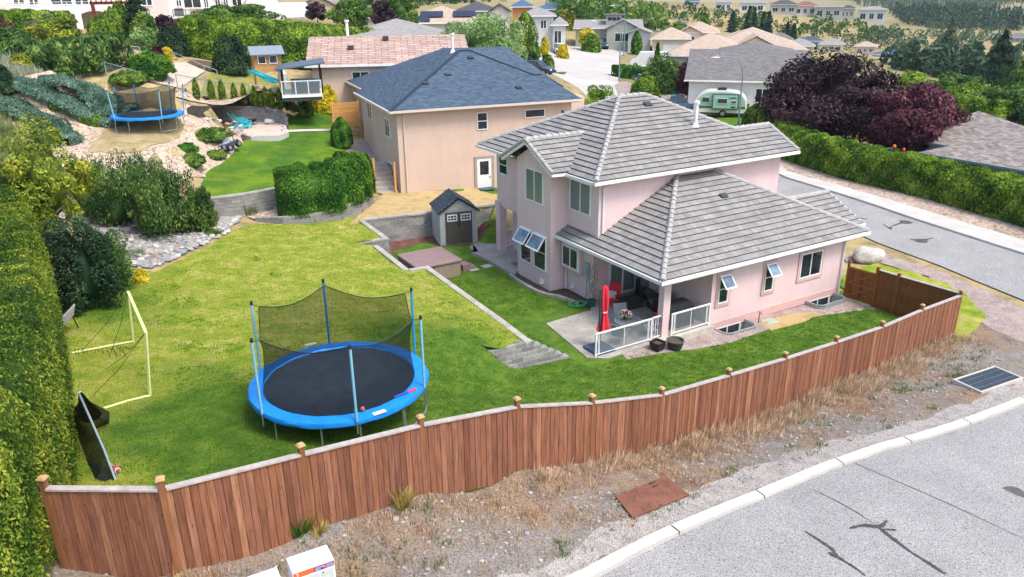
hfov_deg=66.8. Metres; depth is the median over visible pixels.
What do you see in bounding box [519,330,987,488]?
dry brush
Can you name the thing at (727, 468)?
green weeds
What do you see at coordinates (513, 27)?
conifer tree
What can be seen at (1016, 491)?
manhole cover
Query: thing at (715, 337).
gravel beside house
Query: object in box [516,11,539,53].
cedar
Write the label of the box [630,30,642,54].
cedar
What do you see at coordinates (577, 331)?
patio slab
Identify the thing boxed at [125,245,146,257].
ornamental grass
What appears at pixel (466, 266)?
spa step
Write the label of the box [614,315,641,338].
round table
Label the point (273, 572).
community mailbox
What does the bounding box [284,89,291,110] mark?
cedar
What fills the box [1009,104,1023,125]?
shrub
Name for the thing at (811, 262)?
window
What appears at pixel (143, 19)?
shrub
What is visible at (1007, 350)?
verge
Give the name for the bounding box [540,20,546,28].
window
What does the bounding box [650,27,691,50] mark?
house
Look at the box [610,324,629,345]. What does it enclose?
sling chair
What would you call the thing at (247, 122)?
adirondack chair
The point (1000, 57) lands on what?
conifer tree
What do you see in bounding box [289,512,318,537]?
weed clump
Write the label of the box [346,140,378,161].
garden path
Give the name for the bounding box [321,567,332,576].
compartment door
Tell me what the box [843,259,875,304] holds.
timber gate
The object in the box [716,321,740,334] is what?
window
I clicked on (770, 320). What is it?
utility cover
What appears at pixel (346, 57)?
house
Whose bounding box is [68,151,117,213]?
mugo pine
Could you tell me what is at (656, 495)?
steel plate
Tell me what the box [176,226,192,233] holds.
ornamental grass
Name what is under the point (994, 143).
house
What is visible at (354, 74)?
window
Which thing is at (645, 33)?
house
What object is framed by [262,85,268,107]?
cedar
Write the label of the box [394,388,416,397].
foam bat
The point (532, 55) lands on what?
shrub
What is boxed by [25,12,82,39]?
tree
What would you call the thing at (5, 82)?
shrub
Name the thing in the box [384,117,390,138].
window
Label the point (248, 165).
garden lawn
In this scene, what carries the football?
on the lawn at (200, 443)
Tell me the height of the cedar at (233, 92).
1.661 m
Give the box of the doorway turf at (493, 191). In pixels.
[483,187,496,193]
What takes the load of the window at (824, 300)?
in the window well at (823, 303)
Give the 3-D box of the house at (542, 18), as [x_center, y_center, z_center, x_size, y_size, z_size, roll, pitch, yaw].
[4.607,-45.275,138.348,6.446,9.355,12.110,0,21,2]
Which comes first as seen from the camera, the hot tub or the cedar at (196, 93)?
the hot tub
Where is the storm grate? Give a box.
[952,366,1022,393]
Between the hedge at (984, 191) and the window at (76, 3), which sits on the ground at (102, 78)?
the hedge at (984, 191)
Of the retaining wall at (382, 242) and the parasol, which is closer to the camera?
the parasol
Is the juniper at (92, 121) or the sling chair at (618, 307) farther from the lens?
the juniper at (92, 121)
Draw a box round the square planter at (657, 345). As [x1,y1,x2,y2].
[649,338,665,351]
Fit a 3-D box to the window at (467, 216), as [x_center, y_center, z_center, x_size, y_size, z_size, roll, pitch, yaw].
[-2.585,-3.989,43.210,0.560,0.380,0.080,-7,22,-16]
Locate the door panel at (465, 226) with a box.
[447,221,470,242]
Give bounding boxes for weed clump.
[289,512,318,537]
[310,518,329,536]
[388,483,417,510]
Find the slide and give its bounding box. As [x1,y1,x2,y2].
[247,69,278,83]
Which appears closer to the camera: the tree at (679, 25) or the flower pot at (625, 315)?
the flower pot at (625, 315)
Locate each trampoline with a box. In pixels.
[106,82,184,133]
[248,279,428,445]
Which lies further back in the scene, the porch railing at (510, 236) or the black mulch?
the black mulch
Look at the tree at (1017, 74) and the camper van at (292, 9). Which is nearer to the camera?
the tree at (1017, 74)
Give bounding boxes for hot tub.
[397,246,461,278]
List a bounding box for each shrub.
[0,64,17,95]
[8,53,35,69]
[107,69,154,86]
[125,50,176,81]
[129,10,162,49]
[133,268,149,284]
[151,45,166,57]
[154,14,177,33]
[155,25,191,55]
[162,46,175,62]
[177,142,199,152]
[183,152,206,168]
[194,127,233,142]
[206,149,227,159]
[210,34,251,76]
[298,101,314,116]
[307,84,338,114]
[511,41,527,59]
[527,52,538,59]
[532,42,540,57]
[542,54,554,67]
[556,44,568,58]
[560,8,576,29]
[580,33,601,52]
[629,71,661,97]
[639,51,681,94]
[740,107,749,124]
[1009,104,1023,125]
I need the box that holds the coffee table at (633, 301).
[619,294,643,309]
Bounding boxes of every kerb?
[227,122,288,141]
[288,129,329,131]
[566,395,1023,576]
[779,174,1023,254]
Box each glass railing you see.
[594,318,652,356]
[670,303,710,335]
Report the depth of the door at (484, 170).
50.81 m
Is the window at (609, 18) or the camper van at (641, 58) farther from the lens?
the window at (609, 18)
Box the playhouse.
[247,45,284,88]
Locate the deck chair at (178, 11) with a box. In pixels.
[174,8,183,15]
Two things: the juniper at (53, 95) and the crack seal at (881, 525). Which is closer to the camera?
the crack seal at (881, 525)
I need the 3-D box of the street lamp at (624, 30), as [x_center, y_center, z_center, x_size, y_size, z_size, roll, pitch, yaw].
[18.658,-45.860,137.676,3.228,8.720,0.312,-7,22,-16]
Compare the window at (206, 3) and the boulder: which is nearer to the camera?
the boulder
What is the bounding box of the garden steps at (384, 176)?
[374,161,398,193]
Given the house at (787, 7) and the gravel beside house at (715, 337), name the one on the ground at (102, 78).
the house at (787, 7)
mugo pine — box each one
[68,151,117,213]
[76,165,135,226]
[99,146,150,221]
[118,156,179,241]
[130,148,164,196]
[149,155,198,233]
[189,183,217,231]
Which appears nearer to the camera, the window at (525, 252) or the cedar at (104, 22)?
the window at (525, 252)
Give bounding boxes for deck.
[280,80,322,100]
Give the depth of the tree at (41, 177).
31.00 m
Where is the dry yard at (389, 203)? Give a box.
[350,188,496,224]
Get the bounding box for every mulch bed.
[247,207,345,219]
[389,211,493,254]
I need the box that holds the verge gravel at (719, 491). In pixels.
[497,381,1023,576]
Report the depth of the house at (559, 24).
132.03 m
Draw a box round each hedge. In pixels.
[0,8,73,32]
[0,32,133,75]
[0,164,82,576]
[176,17,326,68]
[184,13,379,35]
[272,151,375,219]
[611,64,643,79]
[747,103,1023,227]
[953,95,1012,120]
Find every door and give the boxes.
[305,572,319,576]
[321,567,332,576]
[445,211,472,244]
[477,158,491,187]
[608,263,635,293]
[663,44,678,50]
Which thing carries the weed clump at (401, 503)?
on the verge
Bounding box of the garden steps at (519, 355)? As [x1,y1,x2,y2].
[486,338,568,368]
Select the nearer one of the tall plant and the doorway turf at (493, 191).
the tall plant
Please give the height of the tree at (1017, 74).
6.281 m
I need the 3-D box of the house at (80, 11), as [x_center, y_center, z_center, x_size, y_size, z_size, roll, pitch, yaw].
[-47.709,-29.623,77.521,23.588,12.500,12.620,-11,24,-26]
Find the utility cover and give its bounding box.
[762,317,779,324]
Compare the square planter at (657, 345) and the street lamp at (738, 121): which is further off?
the street lamp at (738, 121)
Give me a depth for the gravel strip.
50.77 m
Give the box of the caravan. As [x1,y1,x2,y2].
[693,87,748,116]
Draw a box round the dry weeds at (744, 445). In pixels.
[171,334,980,576]
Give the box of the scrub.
[637,1,896,40]
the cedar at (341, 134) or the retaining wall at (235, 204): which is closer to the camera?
the retaining wall at (235, 204)
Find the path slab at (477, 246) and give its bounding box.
[470,235,512,251]
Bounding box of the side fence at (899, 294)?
[870,267,958,316]
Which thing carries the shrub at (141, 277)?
on the lawn at (200, 443)
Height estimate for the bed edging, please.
0.120 m
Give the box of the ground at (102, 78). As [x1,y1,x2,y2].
[0,0,1023,576]
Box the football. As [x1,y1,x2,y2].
[111,465,120,472]
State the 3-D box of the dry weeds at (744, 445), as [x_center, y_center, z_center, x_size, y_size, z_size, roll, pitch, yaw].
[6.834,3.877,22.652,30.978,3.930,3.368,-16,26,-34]
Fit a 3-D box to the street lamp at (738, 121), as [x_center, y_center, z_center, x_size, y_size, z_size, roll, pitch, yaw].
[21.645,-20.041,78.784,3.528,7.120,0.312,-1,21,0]
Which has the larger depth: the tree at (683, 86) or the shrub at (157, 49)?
the tree at (683, 86)
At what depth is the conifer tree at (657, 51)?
120.53 m
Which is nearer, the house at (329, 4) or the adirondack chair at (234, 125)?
the adirondack chair at (234, 125)
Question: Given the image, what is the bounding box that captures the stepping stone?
[481,264,492,267]
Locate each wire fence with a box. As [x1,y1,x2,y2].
[97,60,135,75]
[171,51,218,83]
[175,74,280,101]
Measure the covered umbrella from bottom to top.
1.900 m
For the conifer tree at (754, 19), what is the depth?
262.29 m
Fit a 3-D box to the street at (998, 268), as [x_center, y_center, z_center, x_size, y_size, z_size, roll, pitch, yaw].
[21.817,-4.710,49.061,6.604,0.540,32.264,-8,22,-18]
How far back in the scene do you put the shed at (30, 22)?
65.41 m
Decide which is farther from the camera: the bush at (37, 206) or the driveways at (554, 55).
the driveways at (554, 55)
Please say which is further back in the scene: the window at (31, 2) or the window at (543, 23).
the window at (543, 23)
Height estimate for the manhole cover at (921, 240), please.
0.063 m
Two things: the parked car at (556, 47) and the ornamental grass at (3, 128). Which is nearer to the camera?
the ornamental grass at (3, 128)
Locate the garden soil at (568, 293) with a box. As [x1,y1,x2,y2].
[515,273,587,303]
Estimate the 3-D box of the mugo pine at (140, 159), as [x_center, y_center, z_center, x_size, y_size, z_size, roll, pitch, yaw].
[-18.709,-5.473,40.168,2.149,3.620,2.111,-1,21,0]
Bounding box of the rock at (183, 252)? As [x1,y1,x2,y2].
[177,250,186,255]
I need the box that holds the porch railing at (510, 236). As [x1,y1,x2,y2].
[507,228,512,245]
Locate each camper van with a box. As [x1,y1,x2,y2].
[278,2,313,19]
[630,51,667,65]
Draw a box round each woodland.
[347,0,506,5]
[546,0,669,31]
[841,21,1012,49]
[877,37,1023,81]
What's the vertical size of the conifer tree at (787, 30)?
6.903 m
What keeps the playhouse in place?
on the beige garden bed at (189, 96)
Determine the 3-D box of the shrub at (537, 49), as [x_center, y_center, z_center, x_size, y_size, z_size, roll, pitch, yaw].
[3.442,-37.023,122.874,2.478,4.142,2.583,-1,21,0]
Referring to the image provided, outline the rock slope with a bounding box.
[11,70,242,179]
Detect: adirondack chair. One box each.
[227,113,245,126]
[231,114,251,129]
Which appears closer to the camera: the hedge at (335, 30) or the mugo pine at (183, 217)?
the mugo pine at (183, 217)
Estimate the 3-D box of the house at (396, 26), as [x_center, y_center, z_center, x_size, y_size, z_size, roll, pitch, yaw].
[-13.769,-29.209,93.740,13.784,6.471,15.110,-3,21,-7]
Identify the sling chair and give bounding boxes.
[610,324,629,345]
[613,302,630,327]
[642,317,662,337]
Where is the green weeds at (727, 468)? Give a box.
[43,343,990,576]
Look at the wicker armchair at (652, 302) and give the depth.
34.47 m
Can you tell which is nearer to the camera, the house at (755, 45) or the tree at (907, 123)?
the tree at (907, 123)
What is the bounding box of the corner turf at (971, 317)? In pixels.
[839,263,985,344]
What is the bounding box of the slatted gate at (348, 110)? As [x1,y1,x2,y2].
[331,100,360,128]
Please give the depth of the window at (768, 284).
34.01 m
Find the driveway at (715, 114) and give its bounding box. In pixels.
[700,113,736,115]
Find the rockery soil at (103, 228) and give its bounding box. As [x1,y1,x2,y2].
[57,205,239,267]
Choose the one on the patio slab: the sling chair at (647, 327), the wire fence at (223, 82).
the sling chair at (647, 327)
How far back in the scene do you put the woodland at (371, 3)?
306.10 m
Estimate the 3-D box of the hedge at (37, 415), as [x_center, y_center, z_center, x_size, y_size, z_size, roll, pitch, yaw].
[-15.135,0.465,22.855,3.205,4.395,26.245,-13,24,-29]
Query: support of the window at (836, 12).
in the house at (829, 8)
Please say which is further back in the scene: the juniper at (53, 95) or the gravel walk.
the gravel walk
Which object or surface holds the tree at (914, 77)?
on the ground at (102, 78)
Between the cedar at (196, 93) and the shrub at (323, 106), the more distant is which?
the shrub at (323, 106)
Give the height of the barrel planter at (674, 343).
0.400 m
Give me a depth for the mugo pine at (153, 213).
36.18 m
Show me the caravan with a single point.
(722, 101)
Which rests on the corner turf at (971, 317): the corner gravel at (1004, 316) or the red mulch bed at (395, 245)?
the corner gravel at (1004, 316)
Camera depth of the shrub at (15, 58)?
49.67 m
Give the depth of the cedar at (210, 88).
58.83 m
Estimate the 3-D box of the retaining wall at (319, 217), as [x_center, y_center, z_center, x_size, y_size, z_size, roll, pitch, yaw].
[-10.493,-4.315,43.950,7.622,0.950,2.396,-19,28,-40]
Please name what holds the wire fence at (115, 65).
on the ground at (102, 78)
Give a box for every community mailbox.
[248,567,279,576]
[286,545,335,576]
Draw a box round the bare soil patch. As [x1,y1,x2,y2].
[761,312,820,330]
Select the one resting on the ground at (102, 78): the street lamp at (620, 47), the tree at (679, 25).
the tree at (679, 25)
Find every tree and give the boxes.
[0,19,16,27]
[0,26,36,41]
[0,113,101,238]
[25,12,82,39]
[121,0,154,37]
[130,26,155,50]
[190,0,281,19]
[203,7,240,16]
[305,1,326,22]
[323,0,373,26]
[370,1,398,23]
[381,0,419,23]
[440,11,527,55]
[510,23,516,39]
[539,36,549,56]
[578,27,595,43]
[579,0,626,18]
[584,85,613,104]
[624,9,650,20]
[644,17,669,30]
[652,42,661,65]
[661,21,687,29]
[675,59,688,98]
[699,12,711,24]
[726,10,738,32]
[742,6,753,29]
[751,7,758,27]
[753,46,903,143]
[758,11,765,30]
[763,11,773,33]
[782,21,792,37]
[791,23,798,39]
[862,82,973,151]
[888,45,911,69]
[896,70,936,89]
[929,70,987,94]
[934,18,959,66]
[945,81,996,98]
[971,29,1015,89]
[984,84,1023,114]
[995,58,1023,91]
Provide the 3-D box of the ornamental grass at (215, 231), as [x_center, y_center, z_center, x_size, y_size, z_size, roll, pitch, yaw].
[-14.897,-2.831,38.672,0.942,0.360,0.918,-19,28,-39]
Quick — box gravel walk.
[149,62,203,87]
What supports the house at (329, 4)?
on the ground at (102, 78)
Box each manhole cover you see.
[899,220,911,223]
[914,239,927,242]
[1003,486,1023,497]
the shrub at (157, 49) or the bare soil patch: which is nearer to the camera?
the bare soil patch
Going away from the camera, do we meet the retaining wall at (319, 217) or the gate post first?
the retaining wall at (319, 217)
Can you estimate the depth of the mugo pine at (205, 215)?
38.43 m
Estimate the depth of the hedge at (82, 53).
55.78 m
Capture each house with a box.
[0,0,168,28]
[167,0,279,21]
[304,0,341,21]
[304,20,467,110]
[345,33,583,192]
[349,18,445,35]
[355,17,373,26]
[418,6,482,33]
[456,1,492,20]
[475,92,870,342]
[487,3,511,37]
[510,0,534,21]
[520,7,556,50]
[539,2,567,14]
[550,16,568,46]
[573,14,643,49]
[623,296,879,358]
[626,27,652,52]
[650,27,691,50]
[665,32,737,68]
[680,22,720,40]
[683,0,700,6]
[684,49,809,106]
[715,0,732,11]
[718,42,793,49]
[722,27,808,49]
[738,0,767,12]
[769,0,798,14]
[775,33,793,40]
[793,39,815,50]
[796,1,816,16]
[800,36,822,48]
[814,2,844,19]
[818,38,845,52]
[842,5,856,19]
[854,41,877,54]
[856,6,888,24]
[874,50,894,56]
[919,111,1023,175]
[1009,33,1023,41]
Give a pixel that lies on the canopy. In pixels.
(297, 64)
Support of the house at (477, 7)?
on the ground at (102, 78)
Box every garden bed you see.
[176,87,302,111]
[187,59,252,70]
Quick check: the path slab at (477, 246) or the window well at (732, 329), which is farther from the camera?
the path slab at (477, 246)
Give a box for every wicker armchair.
[635,277,656,299]
[646,293,658,311]
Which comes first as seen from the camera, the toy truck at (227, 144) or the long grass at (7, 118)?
the long grass at (7, 118)
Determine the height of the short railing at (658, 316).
0.925 m
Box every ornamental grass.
[0,117,13,138]
[0,135,20,152]
[80,206,92,217]
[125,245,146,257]
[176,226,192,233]
[204,227,220,235]
[244,203,259,213]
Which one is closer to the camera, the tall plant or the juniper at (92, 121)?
the tall plant
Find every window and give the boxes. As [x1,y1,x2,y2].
[12,0,25,4]
[28,0,39,5]
[50,0,72,4]
[74,0,89,5]
[141,0,152,5]
[175,0,181,6]
[183,0,201,8]
[203,0,208,7]
[232,0,241,5]
[257,56,266,63]
[268,55,277,63]
[351,71,368,91]
[366,102,372,120]
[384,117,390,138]
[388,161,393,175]
[447,214,456,221]
[461,213,470,220]
[477,112,487,129]
[498,155,507,175]
[520,226,531,263]
[525,108,544,117]
[525,167,543,205]
[533,232,546,271]
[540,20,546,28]
[554,31,561,43]
[562,244,578,271]
[569,178,591,216]
[608,17,620,20]
[614,33,627,41]
[702,97,709,101]
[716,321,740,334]
[718,98,726,103]
[718,274,728,304]
[754,88,768,102]
[763,262,774,291]
[799,249,823,279]
[809,295,829,306]
[834,10,839,15]
[860,13,865,18]
[877,13,882,18]
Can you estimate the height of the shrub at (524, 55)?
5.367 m
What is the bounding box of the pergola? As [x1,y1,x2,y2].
[89,0,127,17]
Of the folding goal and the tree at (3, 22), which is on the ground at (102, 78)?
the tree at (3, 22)
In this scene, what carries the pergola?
on the ground at (102, 78)
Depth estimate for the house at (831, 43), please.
227.09 m
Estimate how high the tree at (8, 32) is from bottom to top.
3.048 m
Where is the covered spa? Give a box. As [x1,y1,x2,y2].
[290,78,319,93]
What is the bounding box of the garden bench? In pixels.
[59,303,78,327]
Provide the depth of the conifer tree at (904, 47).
163.79 m
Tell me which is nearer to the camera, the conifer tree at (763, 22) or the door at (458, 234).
the door at (458, 234)
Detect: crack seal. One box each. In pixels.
[805,531,865,575]
[828,552,838,557]
[849,520,887,528]
[880,528,911,551]
[911,552,945,573]
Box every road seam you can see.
[811,488,873,523]
[819,448,1016,535]
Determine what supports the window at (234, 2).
in the house at (269, 5)
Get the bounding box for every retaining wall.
[210,187,291,216]
[211,106,287,127]
[255,194,373,223]
[357,220,391,255]
[362,203,494,241]
[373,245,531,346]
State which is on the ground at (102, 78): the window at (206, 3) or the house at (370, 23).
the house at (370, 23)
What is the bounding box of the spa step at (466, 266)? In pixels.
[461,261,475,270]
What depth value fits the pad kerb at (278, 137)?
53.73 m
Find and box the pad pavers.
[229,122,286,135]
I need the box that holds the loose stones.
[53,334,1004,576]
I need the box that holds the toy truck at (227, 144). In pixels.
[218,135,241,150]
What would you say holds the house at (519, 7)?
on the ground at (102, 78)
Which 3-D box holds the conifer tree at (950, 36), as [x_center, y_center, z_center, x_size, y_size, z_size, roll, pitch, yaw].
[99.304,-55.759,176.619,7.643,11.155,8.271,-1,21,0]
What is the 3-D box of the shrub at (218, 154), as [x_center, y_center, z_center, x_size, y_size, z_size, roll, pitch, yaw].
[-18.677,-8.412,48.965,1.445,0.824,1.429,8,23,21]
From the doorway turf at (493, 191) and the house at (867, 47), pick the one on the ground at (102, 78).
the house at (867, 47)
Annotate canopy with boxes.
[276,58,324,94]
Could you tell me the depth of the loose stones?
19.11 m
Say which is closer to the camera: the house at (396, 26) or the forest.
the house at (396, 26)
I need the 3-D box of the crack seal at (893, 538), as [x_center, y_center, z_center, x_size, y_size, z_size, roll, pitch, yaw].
[9.171,6.024,18.582,0.146,0.039,0.971,-7,22,-16]
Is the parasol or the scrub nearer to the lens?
the parasol
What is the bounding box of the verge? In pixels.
[43,322,1023,576]
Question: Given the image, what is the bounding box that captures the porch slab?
[472,245,517,274]
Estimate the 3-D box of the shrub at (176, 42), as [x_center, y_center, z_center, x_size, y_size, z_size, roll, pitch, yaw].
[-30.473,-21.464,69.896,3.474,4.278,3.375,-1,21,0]
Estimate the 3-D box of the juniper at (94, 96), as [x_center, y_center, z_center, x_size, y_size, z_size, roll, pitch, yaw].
[-26.580,-12.376,49.240,5.858,2.601,3.796,-1,21,0]
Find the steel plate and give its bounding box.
[615,476,689,518]
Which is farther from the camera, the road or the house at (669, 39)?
the house at (669, 39)
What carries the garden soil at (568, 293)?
on the lawn at (536, 324)
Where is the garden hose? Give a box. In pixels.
[568,301,587,306]
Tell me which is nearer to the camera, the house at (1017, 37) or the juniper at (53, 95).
the juniper at (53, 95)
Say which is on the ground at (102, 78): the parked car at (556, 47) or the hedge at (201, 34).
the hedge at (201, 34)
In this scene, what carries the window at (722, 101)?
in the caravan
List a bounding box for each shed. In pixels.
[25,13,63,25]
[429,188,479,245]
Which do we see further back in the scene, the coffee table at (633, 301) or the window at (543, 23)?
the window at (543, 23)
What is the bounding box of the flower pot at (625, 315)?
[618,309,632,319]
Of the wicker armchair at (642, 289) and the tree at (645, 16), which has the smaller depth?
the wicker armchair at (642, 289)
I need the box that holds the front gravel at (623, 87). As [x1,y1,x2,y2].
[615,81,686,100]
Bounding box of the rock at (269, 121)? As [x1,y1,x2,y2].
[264,119,274,123]
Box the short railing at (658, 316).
[652,315,660,337]
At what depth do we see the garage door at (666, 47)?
140.89 m
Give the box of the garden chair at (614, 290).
[609,281,621,309]
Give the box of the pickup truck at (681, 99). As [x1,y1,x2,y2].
[670,94,693,109]
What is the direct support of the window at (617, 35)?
in the house at (609, 31)
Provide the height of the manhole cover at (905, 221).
0.063 m
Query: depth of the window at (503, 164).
40.26 m
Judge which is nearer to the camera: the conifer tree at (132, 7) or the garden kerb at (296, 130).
the garden kerb at (296, 130)
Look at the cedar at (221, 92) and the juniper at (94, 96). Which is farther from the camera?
the cedar at (221, 92)
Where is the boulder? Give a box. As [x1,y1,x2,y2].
[853,246,884,263]
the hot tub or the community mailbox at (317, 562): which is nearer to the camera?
the community mailbox at (317, 562)
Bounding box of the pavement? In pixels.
[779,167,1023,251]
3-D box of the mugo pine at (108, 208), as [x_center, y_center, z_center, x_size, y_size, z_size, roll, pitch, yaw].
[-19.400,-4.340,37.308,2.604,3.194,2.753,-1,21,0]
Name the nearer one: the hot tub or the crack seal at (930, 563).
the crack seal at (930, 563)
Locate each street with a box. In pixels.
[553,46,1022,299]
[777,175,1023,299]
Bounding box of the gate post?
[393,162,396,192]
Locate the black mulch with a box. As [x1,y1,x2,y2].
[187,105,212,117]
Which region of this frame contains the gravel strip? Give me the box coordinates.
[780,159,1023,239]
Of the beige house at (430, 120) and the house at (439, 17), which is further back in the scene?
the house at (439, 17)
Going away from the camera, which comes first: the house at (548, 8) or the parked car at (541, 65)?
the parked car at (541, 65)
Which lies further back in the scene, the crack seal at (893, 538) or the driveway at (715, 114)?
the driveway at (715, 114)
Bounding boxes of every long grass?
[0,50,96,79]
[0,93,27,175]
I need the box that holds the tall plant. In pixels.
[583,263,599,306]
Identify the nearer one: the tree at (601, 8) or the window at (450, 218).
the window at (450, 218)
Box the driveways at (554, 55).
[539,51,557,67]
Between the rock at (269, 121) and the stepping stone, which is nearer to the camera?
the stepping stone
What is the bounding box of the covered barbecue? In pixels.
[669,297,693,329]
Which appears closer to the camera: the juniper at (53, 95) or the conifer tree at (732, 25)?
the juniper at (53, 95)
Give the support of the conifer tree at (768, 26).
on the ground at (102, 78)
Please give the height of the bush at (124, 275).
2.693 m
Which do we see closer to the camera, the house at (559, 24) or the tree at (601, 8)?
the house at (559, 24)
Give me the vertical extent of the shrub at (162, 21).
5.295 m
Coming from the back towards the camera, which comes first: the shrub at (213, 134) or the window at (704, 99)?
the window at (704, 99)
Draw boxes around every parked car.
[526,60,556,74]
[553,43,564,52]
[599,38,608,48]
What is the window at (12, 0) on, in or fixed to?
in the house at (80, 11)
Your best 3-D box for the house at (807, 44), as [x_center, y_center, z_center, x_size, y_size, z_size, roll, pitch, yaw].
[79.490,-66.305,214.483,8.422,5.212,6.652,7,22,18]
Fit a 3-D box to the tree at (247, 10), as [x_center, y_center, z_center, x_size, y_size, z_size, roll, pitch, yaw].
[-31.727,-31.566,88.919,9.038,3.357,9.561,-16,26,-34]
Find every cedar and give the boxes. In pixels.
[86,17,100,33]
[93,15,105,32]
[98,13,115,48]
[102,10,115,42]
[106,6,122,38]
[112,2,125,38]
[117,0,127,27]
[192,77,200,99]
[206,78,215,99]
[217,78,226,99]
[230,82,237,103]
[240,82,247,104]
[250,85,257,106]
[257,93,263,106]
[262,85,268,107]
[268,88,274,108]
[275,87,283,109]
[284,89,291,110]
[329,116,353,148]
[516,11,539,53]
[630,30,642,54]
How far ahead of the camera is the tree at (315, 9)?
109.07 m
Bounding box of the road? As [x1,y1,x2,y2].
[600,405,1023,576]
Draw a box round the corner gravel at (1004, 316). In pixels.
[844,253,1023,341]
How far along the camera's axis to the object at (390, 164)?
50.59 m
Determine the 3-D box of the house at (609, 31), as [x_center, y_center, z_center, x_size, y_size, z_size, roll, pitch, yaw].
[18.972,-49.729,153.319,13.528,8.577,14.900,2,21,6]
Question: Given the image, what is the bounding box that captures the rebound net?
[73,391,116,482]
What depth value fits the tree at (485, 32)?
86.19 m
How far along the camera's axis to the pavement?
48.19 m
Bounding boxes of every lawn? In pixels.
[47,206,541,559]
[180,70,281,103]
[202,113,346,200]
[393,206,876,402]
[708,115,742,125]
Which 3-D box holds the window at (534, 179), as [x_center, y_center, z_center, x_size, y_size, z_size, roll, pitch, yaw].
[1.044,-4.778,36.175,0.080,1.560,1.540,-13,24,-28]
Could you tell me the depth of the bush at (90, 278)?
27.47 m
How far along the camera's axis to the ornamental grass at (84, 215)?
37.92 m
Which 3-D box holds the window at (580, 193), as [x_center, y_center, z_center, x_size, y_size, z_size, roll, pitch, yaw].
[3.061,-4.099,34.805,0.080,1.440,1.620,-13,24,-28]
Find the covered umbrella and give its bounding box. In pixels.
[277,70,286,90]
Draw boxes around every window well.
[714,319,756,334]
[805,293,845,309]
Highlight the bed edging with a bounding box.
[508,273,578,304]
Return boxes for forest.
[853,0,1023,30]
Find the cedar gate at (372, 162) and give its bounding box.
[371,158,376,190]
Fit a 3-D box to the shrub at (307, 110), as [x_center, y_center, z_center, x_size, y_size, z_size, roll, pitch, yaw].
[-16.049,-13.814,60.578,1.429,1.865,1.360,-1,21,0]
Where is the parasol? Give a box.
[583,285,615,355]
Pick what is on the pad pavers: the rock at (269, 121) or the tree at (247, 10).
the rock at (269, 121)
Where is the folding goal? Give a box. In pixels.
[71,291,150,408]
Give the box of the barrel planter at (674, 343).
[666,336,684,350]
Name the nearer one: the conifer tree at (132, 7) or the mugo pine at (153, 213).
the mugo pine at (153, 213)
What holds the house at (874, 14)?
on the ground at (102, 78)
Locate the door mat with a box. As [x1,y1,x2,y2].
[478,186,495,190]
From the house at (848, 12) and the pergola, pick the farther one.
the house at (848, 12)
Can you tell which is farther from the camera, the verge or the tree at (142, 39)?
the tree at (142, 39)
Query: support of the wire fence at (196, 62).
on the ground at (102, 78)
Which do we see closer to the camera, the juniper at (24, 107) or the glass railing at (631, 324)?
the glass railing at (631, 324)
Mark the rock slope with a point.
(193, 123)
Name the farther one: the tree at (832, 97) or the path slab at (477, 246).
the tree at (832, 97)
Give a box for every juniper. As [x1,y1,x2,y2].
[0,94,84,146]
[9,76,126,127]
[37,73,116,116]
[47,101,104,126]
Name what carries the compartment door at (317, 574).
in the community mailbox at (317, 562)
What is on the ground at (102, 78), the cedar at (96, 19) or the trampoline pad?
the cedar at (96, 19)
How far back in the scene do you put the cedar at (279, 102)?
58.73 m
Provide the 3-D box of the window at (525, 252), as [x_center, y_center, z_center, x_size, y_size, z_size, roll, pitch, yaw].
[0.696,-2.130,37.879,0.080,1.720,1.000,-13,24,-28]
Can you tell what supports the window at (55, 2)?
in the house at (80, 11)
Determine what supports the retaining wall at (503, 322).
on the ground at (102, 78)
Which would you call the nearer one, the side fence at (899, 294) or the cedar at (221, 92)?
the side fence at (899, 294)
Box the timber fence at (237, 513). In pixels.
[35,289,964,576]
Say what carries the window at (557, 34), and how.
in the house at (559, 24)
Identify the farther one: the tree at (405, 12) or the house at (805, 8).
the house at (805, 8)
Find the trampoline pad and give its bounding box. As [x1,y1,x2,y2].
[90,118,183,153]
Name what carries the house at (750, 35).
on the ground at (102, 78)
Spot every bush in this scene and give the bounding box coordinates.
[29,205,69,242]
[41,214,125,316]
[91,228,134,290]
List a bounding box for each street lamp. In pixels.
[590,20,620,81]
[610,4,625,54]
[711,55,743,124]
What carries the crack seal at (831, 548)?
on the road
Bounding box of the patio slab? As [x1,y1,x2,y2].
[546,291,703,358]

